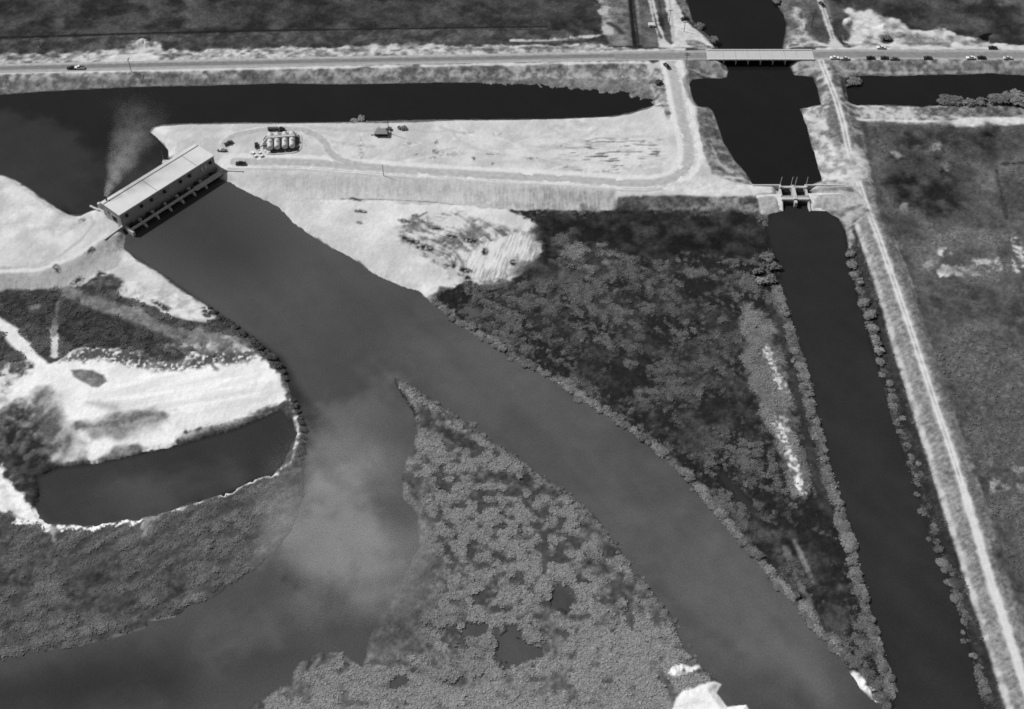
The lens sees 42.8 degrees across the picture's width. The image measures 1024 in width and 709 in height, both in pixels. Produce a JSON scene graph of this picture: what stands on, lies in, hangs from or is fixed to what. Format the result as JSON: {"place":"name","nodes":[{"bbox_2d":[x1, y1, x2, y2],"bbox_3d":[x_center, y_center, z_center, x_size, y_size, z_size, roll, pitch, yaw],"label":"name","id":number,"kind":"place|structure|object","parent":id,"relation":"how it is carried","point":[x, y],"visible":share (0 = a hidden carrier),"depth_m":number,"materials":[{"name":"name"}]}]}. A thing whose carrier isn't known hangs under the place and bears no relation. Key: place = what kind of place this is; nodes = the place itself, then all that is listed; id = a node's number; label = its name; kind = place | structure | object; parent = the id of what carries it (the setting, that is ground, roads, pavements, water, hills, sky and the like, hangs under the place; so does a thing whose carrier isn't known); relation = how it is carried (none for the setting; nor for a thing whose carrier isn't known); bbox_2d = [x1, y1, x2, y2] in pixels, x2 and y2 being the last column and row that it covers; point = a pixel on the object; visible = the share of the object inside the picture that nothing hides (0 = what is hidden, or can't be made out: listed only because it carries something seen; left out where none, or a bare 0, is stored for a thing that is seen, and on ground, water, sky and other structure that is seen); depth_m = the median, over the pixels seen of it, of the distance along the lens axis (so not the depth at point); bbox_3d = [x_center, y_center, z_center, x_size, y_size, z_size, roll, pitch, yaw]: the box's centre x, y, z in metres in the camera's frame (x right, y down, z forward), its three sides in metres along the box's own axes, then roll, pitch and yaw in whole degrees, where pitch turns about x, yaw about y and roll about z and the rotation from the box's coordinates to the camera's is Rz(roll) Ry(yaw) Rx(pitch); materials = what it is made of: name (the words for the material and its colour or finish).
{"place":"outdoors","nodes":[
{"label":"outdoors","id":0,"kind":"place"},
{"bbox_2d":[230,61,696,188],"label":"yard road","id":1,"kind":"structure","parent":0,"point":[689,150],"depth_m":705.30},
{"bbox_2d":[235,161,246,165],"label":"parked car","id":2,"kind":"object","parent":1,"relation":"on","point":[237,163],"visible":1,"depth_m":706.54,"materials":[{"name":"black paint"}]},
{"bbox_2d":[0,0,1023,708],"bbox_3d":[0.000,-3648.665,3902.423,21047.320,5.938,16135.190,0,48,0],"label":"ground","id":3,"kind":"structure","parent":0,"point":[430,238],"depth_m":653.86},
{"bbox_2d":[104,225,123,239],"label":"retaining wall","id":4,"kind":"structure","parent":3,"relation":"on","point":[121,227],"depth_m":671.48,"materials":[{"name":"grey paint"}]},
{"bbox_2d":[0,286,285,425],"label":"bank scrub","id":5,"kind":"object","parent":3,"relation":"on","point":[41,343],"visible":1,"depth_m":628.17,"materials":[{"name":"grey plant"}]},
{"bbox_2d":[0,468,297,660],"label":"shore scrub","id":6,"kind":"object","parent":3,"relation":"on","point":[130,537],"visible":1,"depth_m":539.01,"materials":[{"name":"grey plant"}]},
{"bbox_2d":[100,144,223,235],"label":"pump station","id":7,"kind":"object","parent":3,"relation":"on","point":[148,194],"visible":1,"depth_m":687.18,"materials":[{"name":"grey paint"}]},
{"bbox_2d":[266,353,276,359],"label":"shrub","id":8,"kind":"object","parent":3,"relation":"on","point":[272,356],"visible":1,"depth_m":615.52,"materials":[{"name":"grey plant"}]},
{"bbox_2d":[260,134,294,146],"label":"pipe walkway","id":9,"kind":"structure","parent":3,"relation":"on","point":[282,135],"depth_m":717.57,"materials":[{"name":"metal"}]},
{"bbox_2d":[275,363,283,368],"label":"shrub","id":10,"kind":"object","parent":3,"relation":"on","point":[279,365],"visible":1,"depth_m":611.90,"materials":[{"name":"grey plant"}]},
{"bbox_2d":[263,133,300,153],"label":"tank pad","id":11,"kind":"object","parent":3,"relation":"on","point":[282,150],"visible":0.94,"depth_m":717.43,"materials":[{"name":"grey concrete"}]},
{"bbox_2d":[267,132,272,149],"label":"storage tank","id":12,"kind":"object","parent":11,"relation":"on","point":[269,143],"visible":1,"depth_m":714.74,"materials":[{"name":"metal"}]},
{"bbox_2d":[274,132,279,149],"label":"storage tank","id":13,"kind":"object","parent":11,"relation":"on","point":[276,143],"visible":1,"depth_m":715.08,"materials":[{"name":"white metal"}]},
{"bbox_2d":[282,131,287,148],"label":"storage tank","id":14,"kind":"object","parent":11,"relation":"on","point":[285,142],"visible":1,"depth_m":715.42,"materials":[{"name":"white metal"}]},
{"bbox_2d":[289,131,294,148],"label":"storage tank","id":15,"kind":"object","parent":11,"relation":"on","point":[291,142],"visible":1,"depth_m":715.79,"materials":[{"name":"white metal"}]},
{"bbox_2d":[262,132,301,154],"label":"tank kerb","id":16,"kind":"structure","parent":3,"relation":"on","point":[299,149],"depth_m":716.34,"materials":[{"name":"concrete"}]},
{"bbox_2d":[219,125,362,165],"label":"yard loop","id":17,"kind":"object","parent":3,"relation":"on","point":[328,147],"visible":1,"depth_m":723.23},
{"bbox_2d":[267,126,284,130],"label":"tank truck","id":18,"kind":"object","parent":17,"relation":"on","point":[280,128],"visible":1,"depth_m":725.96,"materials":[{"name":"metal"}]},
{"bbox_2d":[291,402,298,409],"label":"shrub","id":19,"kind":"object","parent":3,"relation":"on","point":[294,406],"visible":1,"depth_m":596.11,"materials":[{"name":"grey plant"}]},
{"bbox_2d":[296,445,303,452],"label":"shrub","id":20,"kind":"object","parent":3,"relation":"on","point":[300,447],"visible":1,"depth_m":579.08,"materials":[{"name":"grey plant"}]},
{"bbox_2d":[0,52,614,72],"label":"highway","id":21,"kind":"structure","parent":3,"relation":"on","point":[315,61],"depth_m":770.23,"materials":[{"name":"grey asphalt"}]},
{"bbox_2d":[374,126,387,136],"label":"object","id":22,"kind":"structure","parent":3,"relation":"on","point":[380,132],"depth_m":722.40,"materials":[{"name":"metal"}]},
{"bbox_2d":[468,322,476,330],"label":"shrub","id":23,"kind":"object","parent":3,"relation":"on","point":[472,325],"visible":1,"depth_m":629.11,"materials":[{"name":"grey plant"}]},
{"bbox_2d":[265,380,711,708],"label":"island scrub","id":24,"kind":"object","parent":3,"relation":"on","point":[438,618],"visible":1,"depth_m":517.75,"materials":[{"name":"grey plant"}]},
{"bbox_2d":[498,344,507,352],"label":"shrub","id":25,"kind":"object","parent":3,"relation":"on","point":[503,348],"visible":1,"depth_m":619.95,"materials":[{"name":"grey plant"}]},
{"bbox_2d":[521,359,530,367],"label":"shrub","id":26,"kind":"object","parent":3,"relation":"on","point":[525,362],"visible":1,"depth_m":613.87,"materials":[{"name":"grey plant"}]},
{"bbox_2d":[529,362,537,369],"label":"shrub","id":27,"kind":"object","parent":3,"relation":"on","point":[533,366],"visible":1,"depth_m":612.60,"materials":[{"name":"grey plant"}]},
{"bbox_2d":[565,378,573,384],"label":"shrub","id":28,"kind":"object","parent":3,"relation":"on","point":[568,381],"visible":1,"depth_m":606.08,"materials":[{"name":"grey plant"}]},
{"bbox_2d":[566,386,576,393],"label":"shrub","id":29,"kind":"object","parent":3,"relation":"on","point":[571,390],"visible":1,"depth_m":603.02,"materials":[{"name":"grey plant"}]},
{"bbox_2d":[573,396,583,403],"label":"shrub","id":30,"kind":"object","parent":3,"relation":"on","point":[578,399],"visible":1,"depth_m":599.54,"materials":[{"name":"grey plant"}]},
{"bbox_2d":[602,405,610,412],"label":"shrub","id":31,"kind":"object","parent":3,"relation":"on","point":[606,408],"visible":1,"depth_m":595.36,"materials":[{"name":"grey plant"}]},
{"bbox_2d":[615,420,625,426],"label":"shrub","id":32,"kind":"object","parent":3,"relation":"on","point":[621,423],"visible":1,"depth_m":589.74,"materials":[{"name":"grey plant"}]},
{"bbox_2d":[638,434,647,441],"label":"shrub","id":33,"kind":"object","parent":3,"relation":"on","point":[642,437],"visible":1,"depth_m":583.98,"materials":[{"name":"grey plant"}]},
{"bbox_2d":[614,50,706,60],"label":"highway","id":34,"kind":"structure","parent":3,"relation":"on","point":[655,55],"depth_m":774.23,"materials":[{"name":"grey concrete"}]},
{"bbox_2d":[431,210,895,708],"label":"marsh scrub","id":35,"kind":"object","parent":3,"relation":"on","point":[618,312],"visible":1,"depth_m":618.57,"materials":[{"name":"grey plant"}]},
{"bbox_2d":[659,447,669,456],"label":"shrub","id":36,"kind":"object","parent":3,"relation":"on","point":[664,452],"visible":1,"depth_m":578.78,"materials":[{"name":"grey plant"}]},
{"bbox_2d":[678,467,685,475],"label":"shrub","id":37,"kind":"object","parent":3,"relation":"on","point":[682,470],"visible":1,"depth_m":571.62,"materials":[{"name":"grey plant"}]},
{"bbox_2d":[684,473,695,481],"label":"shrub","id":38,"kind":"object","parent":3,"relation":"on","point":[690,477],"visible":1,"depth_m":568.97,"materials":[{"name":"grey plant"}]},
{"bbox_2d":[694,22,704,29],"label":"leafy bush","id":39,"kind":"object","parent":3,"relation":"on","point":[699,26],"visible":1,"depth_m":797.04,"materials":[{"name":"grey plant"}]},
{"bbox_2d":[707,503,716,510],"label":"shrub","id":40,"kind":"object","parent":3,"relation":"on","point":[712,507],"visible":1,"depth_m":559.28,"materials":[{"name":"grey plant"}]},
{"bbox_2d":[708,36,718,43],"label":"leafy bush","id":41,"kind":"object","parent":3,"relation":"on","point":[714,39],"visible":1,"depth_m":784.88,"materials":[{"name":"grey plant"}]},
{"bbox_2d":[737,540,746,546],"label":"shrub","id":42,"kind":"object","parent":3,"relation":"on","point":[741,543],"visible":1,"depth_m":546.60,"materials":[{"name":"grey plant"}]},
{"bbox_2d":[746,547,757,556],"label":"shrub","id":43,"kind":"object","parent":3,"relation":"on","point":[751,551],"visible":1,"depth_m":543.73,"materials":[{"name":"grey plant"}]},
{"bbox_2d":[752,267,764,273],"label":"leafy bush","id":44,"kind":"object","parent":3,"relation":"on","point":[759,270],"visible":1,"depth_m":653.46,"materials":[{"name":"grey plant"}]},
{"bbox_2d":[754,551,764,559],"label":"shrub","id":45,"kind":"object","parent":3,"relation":"on","point":[759,555],"visible":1,"depth_m":541.91,"materials":[{"name":"grey plant"}]},
{"bbox_2d":[706,49,814,64],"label":"highway bridge","id":46,"kind":"structure","parent":3,"relation":"on","point":[748,55],"depth_m":774.42,"materials":[{"name":"white paint"}]},
{"bbox_2d":[756,277,769,283],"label":"leafy bush","id":47,"kind":"object","parent":3,"relation":"on","point":[762,280],"visible":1,"depth_m":648.78,"materials":[{"name":"grey plant"}]},
{"bbox_2d":[753,184,778,189],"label":"kerb wall","id":48,"kind":"structure","parent":3,"relation":"on","point":[774,185],"depth_m":696.17,"materials":[{"name":"concrete"}]},
{"bbox_2d":[759,252,774,262],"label":"leafy bush","id":49,"kind":"object","parent":3,"relation":"on","point":[769,257],"visible":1,"depth_m":659.52,"materials":[{"name":"grey plant"}]},
{"bbox_2d":[756,194,783,210],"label":"paved bank","id":50,"kind":"structure","parent":3,"relation":"on","point":[777,197],"depth_m":690.41,"materials":[{"name":"grey concrete"}]},
{"bbox_2d":[766,273,777,282],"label":"leafy bush","id":51,"kind":"object","parent":3,"relation":"on","point":[772,277],"visible":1,"depth_m":650.09,"materials":[{"name":"grey plant"}]},
{"bbox_2d":[767,262,781,269],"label":"leafy bush","id":52,"kind":"object","parent":3,"relation":"on","point":[775,265],"visible":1,"depth_m":655.71,"materials":[{"name":"grey plant"}]},
{"bbox_2d":[773,583,783,591],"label":"shrub","id":53,"kind":"object","parent":3,"relation":"on","point":[777,587],"visible":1,"depth_m":532.58,"materials":[{"name":"grey plant"}]},
{"bbox_2d":[778,178,810,211],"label":"control gate","id":54,"kind":"structure","parent":3,"relation":"on","point":[794,197],"depth_m":690.01,"materials":[{"name":"concrete"}]},
{"bbox_2d":[792,592,800,599],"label":"shrub","id":55,"kind":"object","parent":3,"relation":"on","point":[796,595],"visible":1,"depth_m":529.14,"materials":[{"name":"grey plant"}]},
{"bbox_2d":[806,412,814,418],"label":"shrub","id":56,"kind":"object","parent":3,"relation":"on","point":[811,415],"visible":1,"depth_m":592.33,"materials":[{"name":"grey plant"}]},
{"bbox_2d":[813,418,820,425],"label":"shrub","id":57,"kind":"object","parent":3,"relation":"on","point":[816,422],"visible":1,"depth_m":589.79,"materials":[{"name":"grey plant"}]},
{"bbox_2d":[820,455,828,462],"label":"shrub","id":58,"kind":"object","parent":3,"relation":"on","point":[824,459],"visible":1,"depth_m":575.91,"materials":[{"name":"grey plant"}]},
{"bbox_2d":[807,184,844,189],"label":"kerb wall","id":59,"kind":"structure","parent":3,"relation":"on","point":[809,186],"depth_m":696.17,"materials":[{"name":"concrete"}]},
{"bbox_2d":[808,193,852,210],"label":"paved bank","id":60,"kind":"structure","parent":3,"relation":"on","point":[812,196],"depth_m":690.54,"materials":[{"name":"grey concrete"}]},
{"bbox_2d":[827,643,838,652],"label":"shrub","id":61,"kind":"object","parent":3,"relation":"on","point":[832,647],"visible":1,"depth_m":514.12,"materials":[{"name":"grey plant"}]},
{"bbox_2d":[844,543,853,552],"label":"shrub","id":62,"kind":"object","parent":3,"relation":"on","point":[849,548],"visible":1,"depth_m":544.51,"materials":[{"name":"grey plant"}]},
{"bbox_2d":[845,250,855,256],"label":"leafy bush","id":63,"kind":"object","parent":3,"relation":"on","point":[849,253],"visible":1,"depth_m":663.25,"materials":[{"name":"grey plant"}]},
{"bbox_2d":[846,260,857,268],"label":"leafy bush","id":64,"kind":"object","parent":3,"relation":"on","point":[852,264],"visible":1,"depth_m":658.29,"materials":[{"name":"grey plant"}]},
{"bbox_2d":[845,557,858,565],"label":"shrub","id":65,"kind":"object","parent":3,"relation":"on","point":[851,561],"visible":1,"depth_m":540.14,"materials":[{"name":"grey plant"}]},
{"bbox_2d":[846,76,861,84],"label":"leafy bush","id":66,"kind":"object","parent":3,"relation":"on","point":[853,80],"visible":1,"depth_m":760.17,"materials":[{"name":"grey plant"}]},
{"bbox_2d":[849,271,859,278],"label":"leafy bush","id":67,"kind":"object","parent":3,"relation":"on","point":[854,274],"visible":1,"depth_m":653.03,"materials":[{"name":"grey plant"}]},
{"bbox_2d":[849,568,859,576],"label":"shrub","id":68,"kind":"object","parent":3,"relation":"on","point":[852,574],"visible":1,"depth_m":536.64,"materials":[{"name":"grey plant"}]},
{"bbox_2d":[852,568,863,578],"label":"shrub","id":69,"kind":"object","parent":3,"relation":"on","point":[859,574],"visible":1,"depth_m":536.49,"materials":[{"name":"grey plant"}]},
{"bbox_2d":[854,577,863,584],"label":"shrub","id":70,"kind":"object","parent":3,"relation":"on","point":[858,580],"visible":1,"depth_m":534.38,"materials":[{"name":"grey plant"}]},
{"bbox_2d":[857,277,864,284],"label":"leafy bush","id":71,"kind":"object","parent":3,"relation":"on","point":[860,281],"visible":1,"depth_m":649.49,"materials":[{"name":"grey plant"}]},
{"bbox_2d":[857,298,870,306],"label":"leafy bush","id":72,"kind":"object","parent":3,"relation":"on","point":[862,302],"visible":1,"depth_m":639.59,"materials":[{"name":"grey plant"}]},
{"bbox_2d":[861,595,869,603],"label":"shrub","id":73,"kind":"object","parent":3,"relation":"on","point":[866,598],"visible":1,"depth_m":528.56,"materials":[{"name":"grey plant"}]},
{"bbox_2d":[863,310,877,319],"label":"leafy bush","id":74,"kind":"object","parent":3,"relation":"on","point":[870,314],"visible":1,"depth_m":633.87,"materials":[{"name":"grey plant"}]},
{"bbox_2d":[867,625,876,633],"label":"shrub","id":75,"kind":"object","parent":3,"relation":"on","point":[872,629],"visible":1,"depth_m":519.03,"materials":[{"name":"grey plant"}]},
{"bbox_2d":[866,323,879,331],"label":"leafy bush","id":76,"kind":"object","parent":3,"relation":"on","point":[872,327],"visible":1,"depth_m":628.67,"materials":[{"name":"grey plant"}]},
{"bbox_2d":[869,615,876,622],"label":"shrub","id":77,"kind":"object","parent":3,"relation":"on","point":[872,619],"visible":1,"depth_m":522.40,"materials":[{"name":"grey plant"}]},
{"bbox_2d":[870,626,880,635],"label":"shrub","id":78,"kind":"object","parent":3,"relation":"on","point":[878,633],"visible":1,"depth_m":518.41,"materials":[{"name":"grey plant"}]},
{"bbox_2d":[750,236,1001,708],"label":"canal fringe","id":79,"kind":"object","parent":3,"relation":"on","point":[868,637],"visible":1,"depth_m":555.45,"materials":[{"name":"grey plant"}]},
{"bbox_2d":[870,335,881,345],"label":"leafy bush","id":80,"kind":"object","parent":3,"relation":"on","point":[875,339],"visible":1,"depth_m":622.66,"materials":[{"name":"grey plant"}]},
{"bbox_2d":[874,345,884,355],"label":"leafy bush","id":81,"kind":"object","parent":3,"relation":"on","point":[878,350],"visible":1,"depth_m":618.34,"materials":[{"name":"grey plant"}]},
{"bbox_2d":[875,357,885,366],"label":"leafy bush","id":82,"kind":"object","parent":3,"relation":"on","point":[880,362],"visible":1,"depth_m":614.25,"materials":[{"name":"grey plant"}]},
{"bbox_2d":[881,663,888,672],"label":"shrub","id":83,"kind":"object","parent":3,"relation":"on","point":[885,668],"visible":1,"depth_m":507.61,"materials":[{"name":"grey plant"}]},
{"bbox_2d":[880,34,891,40],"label":"leafy bush","id":84,"kind":"object","parent":3,"relation":"on","point":[886,37],"visible":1,"depth_m":786.21,"materials":[{"name":"grey plant"}]},
{"bbox_2d":[886,380,893,386],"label":"shrub","id":85,"kind":"object","parent":3,"relation":"on","point":[890,383],"visible":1,"depth_m":605.91,"materials":[{"name":"grey plant"}]},
{"bbox_2d":[886,673,895,682],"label":"shrub","id":86,"kind":"object","parent":3,"relation":"on","point":[890,677],"visible":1,"depth_m":504.94,"materials":[{"name":"grey plant"}]},
{"bbox_2d":[888,393,897,398],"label":"shrub","id":87,"kind":"object","parent":3,"relation":"on","point":[892,396],"visible":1,"depth_m":600.64,"materials":[{"name":"grey plant"}]},
{"bbox_2d":[812,49,1023,58],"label":"highway","id":88,"kind":"structure","parent":3,"relation":"on","point":[907,54],"depth_m":775.58,"materials":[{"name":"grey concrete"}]},
{"bbox_2d":[933,545,943,553],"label":"shrub","id":89,"kind":"object","parent":3,"relation":"on","point":[938,549],"visible":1,"depth_m":544.66,"materials":[{"name":"grey plant"}]},
{"bbox_2d":[935,558,944,566],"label":"shrub","id":90,"kind":"object","parent":3,"relation":"on","point":[938,561],"visible":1,"depth_m":541.11,"materials":[{"name":"grey plant"}]},
{"bbox_2d":[936,94,956,105],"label":"leafy bush","id":91,"kind":"object","parent":3,"relation":"on","point":[944,99],"visible":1,"depth_m":747.15,"materials":[{"name":"grey plant"}]},
{"bbox_2d":[874,122,1023,599],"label":"field scrub","id":92,"kind":"object","parent":3,"relation":"on","point":[992,428],"visible":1,"depth_m":602.41,"materials":[{"name":"grey plant"}]},
{"bbox_2d":[950,594,959,603],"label":"shrub","id":93,"kind":"object","parent":3,"relation":"on","point":[954,598],"visible":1,"depth_m":529.10,"materials":[{"name":"grey plant"}]},
{"bbox_2d":[947,94,964,106],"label":"leafy bush","id":94,"kind":"object","parent":3,"relation":"on","point":[958,100],"visible":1,"depth_m":746.54,"materials":[{"name":"grey plant"}]},
{"bbox_2d":[962,97,977,106],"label":"leafy bush","id":95,"kind":"object","parent":3,"relation":"on","point":[969,102],"visible":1,"depth_m":745.42,"materials":[{"name":"grey plant"}]},
{"bbox_2d":[969,652,978,659],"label":"shrub","id":96,"kind":"object","parent":3,"relation":"on","point":[973,655],"visible":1,"depth_m":511.62,"materials":[{"name":"grey plant"}]},
{"bbox_2d":[976,97,984,105],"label":"leafy bush","id":97,"kind":"object","parent":3,"relation":"on","point":[980,101],"visible":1,"depth_m":745.41,"materials":[{"name":"grey plant"}]},
{"bbox_2d":[979,679,987,686],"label":"shrub","id":98,"kind":"object","parent":3,"relation":"on","point":[982,683],"visible":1,"depth_m":503.62,"materials":[{"name":"grey plant"}]},
{"bbox_2d":[982,687,991,694],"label":"shrub","id":99,"kind":"object","parent":3,"relation":"on","point":[986,690],"visible":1,"depth_m":501.53,"materials":[{"name":"grey plant"}]},
{"bbox_2d":[984,93,1003,104],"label":"leafy bush","id":100,"kind":"object","parent":3,"relation":"on","point":[993,98],"visible":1,"depth_m":746.66,"materials":[{"name":"grey plant"}]},
{"bbox_2d":[997,90,1010,103],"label":"leafy bush","id":101,"kind":"object","parent":3,"relation":"on","point":[1006,96],"visible":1,"depth_m":746.61,"materials":[{"name":"grey plant"}]},
{"bbox_2d":[1010,88,1023,106],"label":"leafy bush","id":102,"kind":"object","parent":3,"relation":"on","point":[1016,97],"visible":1,"depth_m":746.85,"materials":[{"name":"grey plant"}]},
{"bbox_2d":[0,0,1023,708],"bbox_3d":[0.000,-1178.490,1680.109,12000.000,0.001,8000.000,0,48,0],"label":"water","id":103,"kind":"structure","parent":0,"point":[344,338],"depth_m":585.48,"materials":[{"name":"grey liquid"}]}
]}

